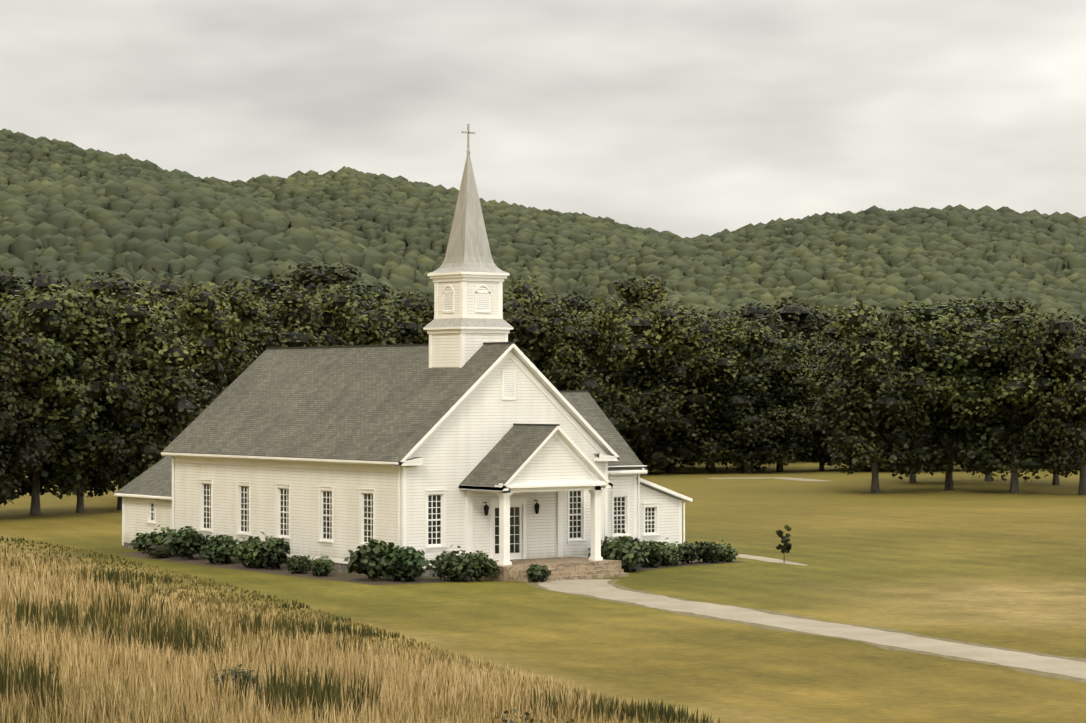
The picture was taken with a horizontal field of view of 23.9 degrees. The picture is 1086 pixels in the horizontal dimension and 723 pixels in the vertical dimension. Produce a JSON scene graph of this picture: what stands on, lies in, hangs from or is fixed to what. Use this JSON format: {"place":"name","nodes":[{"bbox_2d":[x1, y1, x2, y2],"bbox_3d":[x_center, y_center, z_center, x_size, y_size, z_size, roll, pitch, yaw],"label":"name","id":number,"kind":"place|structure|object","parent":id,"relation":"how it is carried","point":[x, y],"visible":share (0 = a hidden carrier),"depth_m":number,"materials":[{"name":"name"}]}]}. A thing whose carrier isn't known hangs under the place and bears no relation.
{"place":"outdoors","nodes":[
{"label":"outdoors","id":0,"kind":"place"},
{"bbox_2d":[0,176,433,313],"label":"forested hill","id":1,"kind":"structure","parent":0,"point":[76,229],"depth_m":687.24,"materials":[{"name":"green plant"}]},
{"bbox_2d":[0,128,688,302],"bbox_3d":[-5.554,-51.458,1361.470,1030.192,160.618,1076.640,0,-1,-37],"label":"hill","id":2,"kind":"structure","parent":0,"point":[549,251],"depth_m":1299.61,"materials":[{"name":"green plant"}]},
{"bbox_2d":[0,456,1085,722],"bbox_3d":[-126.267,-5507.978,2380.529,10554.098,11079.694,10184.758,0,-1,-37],"label":"ground","id":3,"kind":"structure","parent":0,"point":[976,558],"depth_m":97.43,"materials":[{"name":"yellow plant"}]},
{"bbox_2d":[0,324,48,443],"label":"tree","id":4,"kind":"object","parent":3,"relation":"on","point":[16,330],"depth_m":254.17,"materials":[{"name":"green plant"}]},
{"bbox_2d":[0,303,63,505],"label":"tree","id":5,"kind":"object","parent":3,"relation":"on","point":[25,452],"visible":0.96,"depth_m":155.93,"materials":[{"name":"green plant"}]},
{"bbox_2d":[1,325,62,438],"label":"tree","id":6,"kind":"object","parent":3,"relation":"on","point":[17,353],"depth_m":253.47,"materials":[{"name":"green plant"}]},
{"bbox_2d":[0,262,72,376],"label":"tree","id":7,"kind":"object","parent":3,"relation":"on","point":[9,286],"visible":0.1,"depth_m":257.38,"materials":[{"name":"green plant"}]},
{"bbox_2d":[0,283,136,515],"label":"tree","id":8,"kind":"object","parent":3,"relation":"on","point":[56,316],"visible":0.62,"depth_m":160.98,"materials":[{"name":"green plant"}]},
{"bbox_2d":[6,288,142,512],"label":"tree","id":9,"kind":"object","parent":3,"relation":"on","point":[100,474],"visible":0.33,"depth_m":163.98,"materials":[{"name":"green plant"}]},
{"bbox_2d":[96,279,150,298],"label":"tree","id":10,"kind":"object","parent":3,"relation":"on","point":[140,289],"depth_m":291.78,"materials":[{"name":"green plant"}]},
{"bbox_2d":[75,267,202,376],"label":"tree","id":11,"kind":"object","parent":3,"relation":"on","point":[120,289],"visible":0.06,"depth_m":249.18,"materials":[{"name":"green plant"}]},
{"bbox_2d":[85,288,213,509],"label":"tree","id":12,"kind":"object","parent":3,"relation":"on","point":[165,390],"visible":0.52,"depth_m":167.20,"materials":[{"name":"green plant"}]},
{"bbox_2d":[115,280,257,481],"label":"tree","id":13,"kind":"object","parent":3,"relation":"on","point":[218,327],"visible":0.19,"depth_m":184.19,"materials":[{"name":"green plant"}]},
{"bbox_2d":[179,282,259,300],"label":"tree","id":14,"kind":"object","parent":3,"relation":"on","point":[204,285],"depth_m":337.97,"materials":[{"name":"green plant"}]},
{"bbox_2d":[158,288,285,405],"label":"tree","id":15,"kind":"object","parent":3,"relation":"on","point":[256,336],"visible":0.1,"depth_m":205.01,"materials":[{"name":"green plant"}]},
{"bbox_2d":[207,664,263,700],"bbox_3d":[-6.657,6.979,55.529,1.239,0.876,1.204,0,-1,-22],"label":"field bush","id":16,"kind":"object","parent":3,"relation":"on","point":[234,672],"visible":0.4,"depth_m":55.40,"materials":[{"name":"green plant"}]},
{"bbox_2d":[222,289,284,307],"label":"tree","id":17,"kind":"object","parent":3,"relation":"on","point":[262,299],"depth_m":276.07,"materials":[{"name":"green plant"}]},
{"bbox_2d":[118,552,390,581],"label":"mulch","id":18,"kind":"object","parent":3,"relation":"on","point":[282,570],"visible":0.67,"depth_m":114.01,"materials":[{"name":"brown soil"}]},
{"bbox_2d":[130,532,154,553],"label":"shrub","id":19,"kind":"object","parent":18,"relation":"on","point":[138,543],"visible":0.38,"depth_m":125.00,"materials":[{"name":"green plant"}]},
{"bbox_2d":[144,542,169,558],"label":"field bush","id":20,"kind":"object","parent":18,"relation":"on","point":[160,551],"visible":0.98,"depth_m":121.33,"materials":[{"name":"green plant"}]},
{"bbox_2d":[142,524,178,555],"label":"shrub","id":21,"kind":"object","parent":18,"relation":"on","point":[158,538],"visible":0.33,"depth_m":122.65,"materials":[{"name":"green plant"}]},
{"bbox_2d":[164,526,209,559],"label":"shrub","id":22,"kind":"object","parent":18,"relation":"on","point":[190,542],"visible":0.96,"depth_m":120.14,"materials":[{"name":"green plant"}]},
{"bbox_2d":[200,534,239,563],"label":"shrub","id":23,"kind":"object","parent":18,"relation":"on","point":[218,548],"visible":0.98,"depth_m":117.31,"materials":[{"name":"green plant"}]},
{"bbox_2d":[232,532,268,567],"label":"shrub","id":24,"kind":"object","parent":18,"relation":"on","point":[248,550],"visible":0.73,"depth_m":114.56,"materials":[{"name":"green plant"}]},
{"bbox_2d":[255,536,289,568],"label":"shrub","id":25,"kind":"object","parent":18,"relation":"on","point":[272,552],"visible":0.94,"depth_m":113.67,"materials":[{"name":"green plant"}]},
{"bbox_2d":[285,555,312,573],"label":"shrub","id":26,"kind":"object","parent":18,"relation":"on","point":[297,564],"visible":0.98,"depth_m":111.31,"materials":[{"name":"green plant"}]},
{"bbox_2d":[310,554,333,575],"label":"shrub","id":27,"kind":"object","parent":18,"relation":"on","point":[321,567],"visible":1,"depth_m":109.77,"materials":[{"name":"green plant"}]},
{"bbox_2d":[343,539,398,579],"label":"shrub","id":28,"kind":"object","parent":18,"relation":"on","point":[361,560],"visible":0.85,"depth_m":107.12,"materials":[{"name":"green plant"}]},
{"bbox_2d":[220,275,297,301],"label":"tree","id":29,"kind":"object","parent":3,"relation":"on","point":[272,286],"visible":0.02,"depth_m":341.88,"materials":[{"name":"green plant"}]},
{"bbox_2d":[259,303,274,314],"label":"tree","id":30,"kind":"object","parent":3,"relation":"on","point":[266,309],"depth_m":256.80,"materials":[{"name":"green plant"}]},
{"bbox_2d":[213,280,329,372],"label":"tree","id":31,"kind":"object","parent":3,"relation":"on","point":[297,313],"visible":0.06,"depth_m":215.46,"materials":[{"name":"green plant"}]},
{"bbox_2d":[251,283,396,345],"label":"tree","id":32,"kind":"object","parent":3,"relation":"on","point":[363,326],"visible":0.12,"depth_m":220.66,"materials":[{"name":"green plant"}]},
{"bbox_2d":[271,285,385,341],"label":"tree","id":33,"kind":"object","parent":3,"relation":"on","point":[365,298],"depth_m":251.11,"materials":[{"name":"green plant"}]},
{"bbox_2d":[274,260,390,311],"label":"tree","id":34,"kind":"object","parent":3,"relation":"on","point":[305,276],"visible":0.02,"depth_m":327.57,"materials":[{"name":"green plant"}]},
{"bbox_2d":[0,535,719,722],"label":"tall grass","id":35,"kind":"structure","parent":3,"relation":"on","point":[325,696],"depth_m":61.94,"materials":[{"name":"beige plant"}]},
{"bbox_2d":[326,279,394,305],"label":"tree","id":36,"kind":"object","parent":3,"relation":"on","point":[353,289],"depth_m":264.29,"materials":[{"name":"green plant"}]},
{"bbox_2d":[328,292,433,345],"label":"tree","id":37,"kind":"object","parent":3,"relation":"on","point":[408,330],"visible":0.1,"depth_m":226.21,"materials":[{"name":"green plant"}]},
{"bbox_2d":[372,285,433,344],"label":"tree","id":38,"kind":"object","parent":3,"relation":"on","point":[402,314],"visible":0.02,"depth_m":228.62,"materials":[{"name":"green plant"}]},
{"bbox_2d":[114,124,692,581],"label":"church","id":39,"kind":"structure","parent":3,"relation":"on","point":[468,428],"depth_m":113.52,"materials":[{"name":"white wood"}]},
{"bbox_2d":[354,577,480,584],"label":"mulch bed","id":40,"kind":"object","parent":3,"relation":"on","point":[419,580],"visible":0.66,"depth_m":106.92,"materials":[{"name":"brown soil"}]},
{"bbox_2d":[372,545,428,581],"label":"shrub","id":41,"kind":"object","parent":40,"relation":"on","point":[402,564],"visible":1,"depth_m":106.78,"materials":[{"name":"green plant"}]},
{"bbox_2d":[426,545,477,580],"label":"shrub","id":42,"kind":"object","parent":40,"relation":"on","point":[452,565],"visible":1,"depth_m":106.69,"materials":[{"name":"green plant"}]},
{"bbox_2d":[458,550,499,580],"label":"shrub","id":43,"kind":"object","parent":3,"relation":"on","point":[481,563],"visible":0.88,"depth_m":106.85,"materials":[{"name":"green plant"}]},
{"bbox_2d":[421,293,543,361],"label":"tree","id":44,"kind":"object","parent":3,"relation":"on","point":[516,304],"visible":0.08,"depth_m":233.06,"materials":[{"name":"green plant"}]},
{"bbox_2d":[503,276,544,309],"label":"tree","id":45,"kind":"object","parent":3,"relation":"on","point":[523,288],"visible":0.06,"depth_m":281.08,"materials":[{"name":"green plant"}]},
{"bbox_2d":[496,709,573,722],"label":"field bush","id":46,"kind":"object","parent":3,"relation":"on","point":[504,720],"visible":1,"depth_m":33.11,"materials":[{"name":"green plant"}]},
{"bbox_2d":[526,563,550,581],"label":"shrub","id":47,"kind":"object","parent":3,"relation":"on","point":[536,572],"visible":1,"depth_m":106.59,"materials":[{"name":"green plant"}]},
{"bbox_2d":[503,305,601,389],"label":"tree","id":48,"kind":"object","parent":3,"relation":"on","point":[531,330],"visible":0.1,"depth_m":230.44,"materials":[{"name":"green plant"}]},
{"bbox_2d":[528,292,602,321],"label":"tree","id":49,"kind":"object","parent":3,"relation":"on","point":[576,303],"visible":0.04,"depth_m":279.69,"materials":[{"name":"green plant"}]},
{"bbox_2d":[532,296,646,442],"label":"tree","id":50,"kind":"object","parent":3,"relation":"on","point":[605,319],"visible":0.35,"depth_m":231.29,"materials":[{"name":"green plant"}]},
{"bbox_2d":[525,306,656,377],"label":"tree","id":51,"kind":"object","parent":3,"relation":"on","point":[581,320],"depth_m":259.23,"materials":[{"name":"green plant"}]},
{"bbox_2d":[596,276,670,325],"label":"tree","id":52,"kind":"object","parent":3,"relation":"on","point":[634,292],"visible":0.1,"depth_m":324.48,"materials":[{"name":"green plant"}]},
{"bbox_2d":[558,305,709,468],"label":"tree","id":53,"kind":"object","parent":3,"relation":"on","point":[642,342],"visible":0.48,"depth_m":235.46,"materials":[{"name":"green plant"}]},
{"bbox_2d":[620,311,689,467],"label":"tree","id":54,"kind":"object","parent":3,"relation":"on","point":[645,359],"depth_m":258.34,"materials":[{"name":"green plant"}]},
{"bbox_2d":[628,560,738,571],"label":"mulch bed","id":55,"kind":"object","parent":3,"relation":"on","point":[697,562],"visible":0.4,"depth_m":117.19,"materials":[{"name":"brown soil"}]},
{"bbox_2d":[588,530,649,571],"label":"shrub","id":56,"kind":"object","parent":55,"relation":"on","point":[628,557],"visible":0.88,"depth_m":112.18,"materials":[{"name":"green plant"}]},
{"bbox_2d":[613,536,647,561],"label":"shrub","id":57,"kind":"object","parent":55,"relation":"on","point":[631,539],"visible":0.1,"depth_m":113.90,"materials":[{"name":"green plant"}]},
{"bbox_2d":[640,540,669,567],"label":"shrub","id":58,"kind":"object","parent":55,"relation":"on","point":[657,551],"visible":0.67,"depth_m":115.25,"materials":[{"name":"green plant"}]},
{"bbox_2d":[657,538,681,565],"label":"shrub","id":59,"kind":"object","parent":55,"relation":"on","point":[671,558],"visible":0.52,"depth_m":116.20,"materials":[{"name":"green plant"}]},
{"bbox_2d":[677,541,702,563],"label":"shrub","id":60,"kind":"object","parent":55,"relation":"on","point":[689,551],"visible":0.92,"depth_m":117.14,"materials":[{"name":"green plant"}]},
{"bbox_2d":[694,541,723,562],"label":"shrub","id":61,"kind":"object","parent":55,"relation":"on","point":[711,551],"visible":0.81,"depth_m":118.13,"materials":[{"name":"green plant"}]},
{"bbox_2d":[715,540,738,561],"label":"shrub","id":62,"kind":"object","parent":55,"relation":"on","point":[728,554],"visible":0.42,"depth_m":118.73,"materials":[{"name":"green plant"}]},
{"bbox_2d":[624,300,743,472],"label":"tree","id":63,"kind":"object","parent":3,"relation":"on","point":[684,338],"visible":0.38,"depth_m":238.24,"materials":[{"name":"green plant"}]},
{"bbox_2d":[656,316,744,469],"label":"tree","id":64,"kind":"object","parent":3,"relation":"on","point":[707,466],"depth_m":251.38,"materials":[{"name":"green plant"}]},
{"bbox_2d":[669,302,736,322],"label":"tree","id":65,"kind":"object","parent":3,"relation":"on","point":[692,313],"depth_m":321.87,"materials":[{"name":"green plant"}]},
{"bbox_2d":[672,315,769,471],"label":"tree","id":66,"kind":"object","parent":3,"relation":"on","point":[729,328],"visible":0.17,"depth_m":243.33,"materials":[{"name":"green plant"}]},
{"bbox_2d":[693,309,809,348],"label":"tree","id":67,"kind":"object","parent":3,"relation":"on","point":[729,316],"depth_m":311.99,"materials":[{"name":"green plant"}]},
{"bbox_2d":[688,318,817,472],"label":"tree","id":68,"kind":"object","parent":3,"relation":"on","point":[755,430],"visible":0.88,"depth_m":240.10,"materials":[{"name":"green plant"}]},
{"bbox_2d":[741,337,816,471],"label":"tree","id":69,"kind":"object","parent":3,"relation":"on","point":[778,375],"visible":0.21,"depth_m":245.31,"materials":[{"name":"green plant"}]},
{"bbox_2d":[776,524,791,562],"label":"sapling","id":70,"kind":"object","parent":3,"relation":"on","point":[784,541],"visible":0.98,"depth_m":118.20,"materials":[{"name":"green plant"}]},
{"bbox_2d":[735,295,841,353],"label":"tree","id":71,"kind":"object","parent":3,"relation":"on","point":[799,316],"visible":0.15,"depth_m":309.64,"materials":[{"name":"green plant"}]},
{"bbox_2d":[755,350,824,470],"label":"tree","id":72,"kind":"object","parent":3,"relation":"on","point":[779,390],"visible":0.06,"depth_m":246.74,"materials":[{"name":"green plant"}]},
{"bbox_2d":[770,331,821,360],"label":"tree","id":73,"kind":"object","parent":3,"relation":"on","point":[798,338],"visible":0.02,"depth_m":288.01,"materials":[{"name":"green plant"}]},
{"bbox_2d":[787,353,840,470],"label":"tree","id":74,"kind":"object","parent":3,"relation":"on","point":[817,441],"visible":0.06,"depth_m":246.56,"materials":[{"name":"green plant"}]},
{"bbox_2d":[808,334,833,354],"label":"tree","id":75,"kind":"object","parent":3,"relation":"on","point":[818,343],"depth_m":294.11,"materials":[{"name":"green plant"}]},
{"bbox_2d":[787,305,882,337],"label":"tree","id":76,"kind":"object","parent":3,"relation":"on","point":[823,307],"visible":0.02,"depth_m":320.44,"materials":[{"name":"green plant"}]},
{"bbox_2d":[798,317,916,470],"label":"tree","id":77,"kind":"object","parent":3,"relation":"on","point":[824,458],"visible":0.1,"depth_m":246.36,"materials":[{"name":"green plant"}]},
{"bbox_2d":[798,299,952,492],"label":"tree","id":78,"kind":"object","parent":3,"relation":"on","point":[866,402],"visible":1,"depth_m":194.62,"materials":[{"name":"green plant"}]},
{"bbox_2d":[857,431,961,471],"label":"tree","id":79,"kind":"object","parent":3,"relation":"on","point":[870,466],"depth_m":246.66,"materials":[{"name":"green plant"}]},
{"bbox_2d":[873,324,957,482],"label":"tree","id":80,"kind":"object","parent":3,"relation":"on","point":[913,479],"visible":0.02,"depth_m":216.81,"materials":[{"name":"green plant"}]},
{"bbox_2d":[887,299,999,329],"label":"tree","id":81,"kind":"object","parent":3,"relation":"on","point":[928,312],"visible":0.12,"depth_m":283.37,"materials":[{"name":"green plant"}]},
{"bbox_2d":[874,308,1026,490],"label":"tree","id":82,"kind":"object","parent":3,"relation":"on","point":[944,368],"visible":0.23,"depth_m":198.37,"materials":[{"name":"green plant"}]},
{"bbox_2d":[950,296,1026,321],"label":"tree","id":83,"kind":"object","parent":3,"relation":"on","point":[983,306],"visible":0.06,"depth_m":300.28,"materials":[{"name":"green plant"}]},
{"bbox_2d":[958,297,1037,318],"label":"tree","id":84,"kind":"object","parent":3,"relation":"on","point":[1032,305],"depth_m":323.11,"materials":[{"name":"green plant"}]},
{"bbox_2d":[936,307,1078,492],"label":"tree","id":85,"kind":"object","parent":3,"relation":"on","point":[981,449],"visible":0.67,"depth_m":194.71,"materials":[{"name":"green plant"}]},
{"bbox_2d":[952,338,1064,481],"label":"tree","id":86,"kind":"object","parent":3,"relation":"on","point":[987,478],"depth_m":220.53,"materials":[{"name":"green plant"}]},
{"bbox_2d":[998,309,1085,494],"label":"tree","id":87,"kind":"object","parent":3,"relation":"on","point":[1069,362],"visible":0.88,"depth_m":191.83,"materials":[{"name":"green plant"}]},
{"bbox_2d":[1011,338,1079,484],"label":"tree","id":88,"kind":"object","parent":3,"relation":"on","point":[1055,481],"visible":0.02,"depth_m":212.60,"materials":[{"name":"green plant"}]},
{"bbox_2d":[1073,314,1085,338],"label":"tree","id":89,"kind":"object","parent":3,"relation":"on","point":[1083,326],"visible":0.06,"depth_m":207.27,"materials":[{"name":"green plant"}]},
{"bbox_2d":[0,0,1085,237],"label":"sky","id":90,"kind":"structure","parent":0,"point":[683,118],"materials":[{"name":"grey"}]},
{"bbox_2d":[709,477,826,480],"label":"path","id":91,"kind":"structure","parent":0,"point":[799,479],"depth_m":227.95,"materials":[{"name":"beige concrete"}]},
{"bbox_2d":[736,554,805,564],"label":"path","id":92,"kind":"structure","parent":0,"point":[766,559],"depth_m":120.60,"materials":[{"name":"beige concrete"}]},
{"bbox_2d":[524,579,1085,682],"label":"path","id":93,"kind":"structure","parent":0,"point":[600,588],"depth_m":86.11,"materials":[{"name":"beige concrete"}]},
{"bbox_3d":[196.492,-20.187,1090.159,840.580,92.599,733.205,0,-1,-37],"label":"hill","id":94,"kind":"structure","parent":0,"visible":0},
{"bbox_2d":[558,204,1085,325],"bbox_3d":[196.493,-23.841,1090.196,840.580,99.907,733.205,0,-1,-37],"label":"hill","id":95,"kind":"structure","parent":94,"relation":"on","point":[879,258],"depth_m":995.84,"materials":[{"name":"green plant"}]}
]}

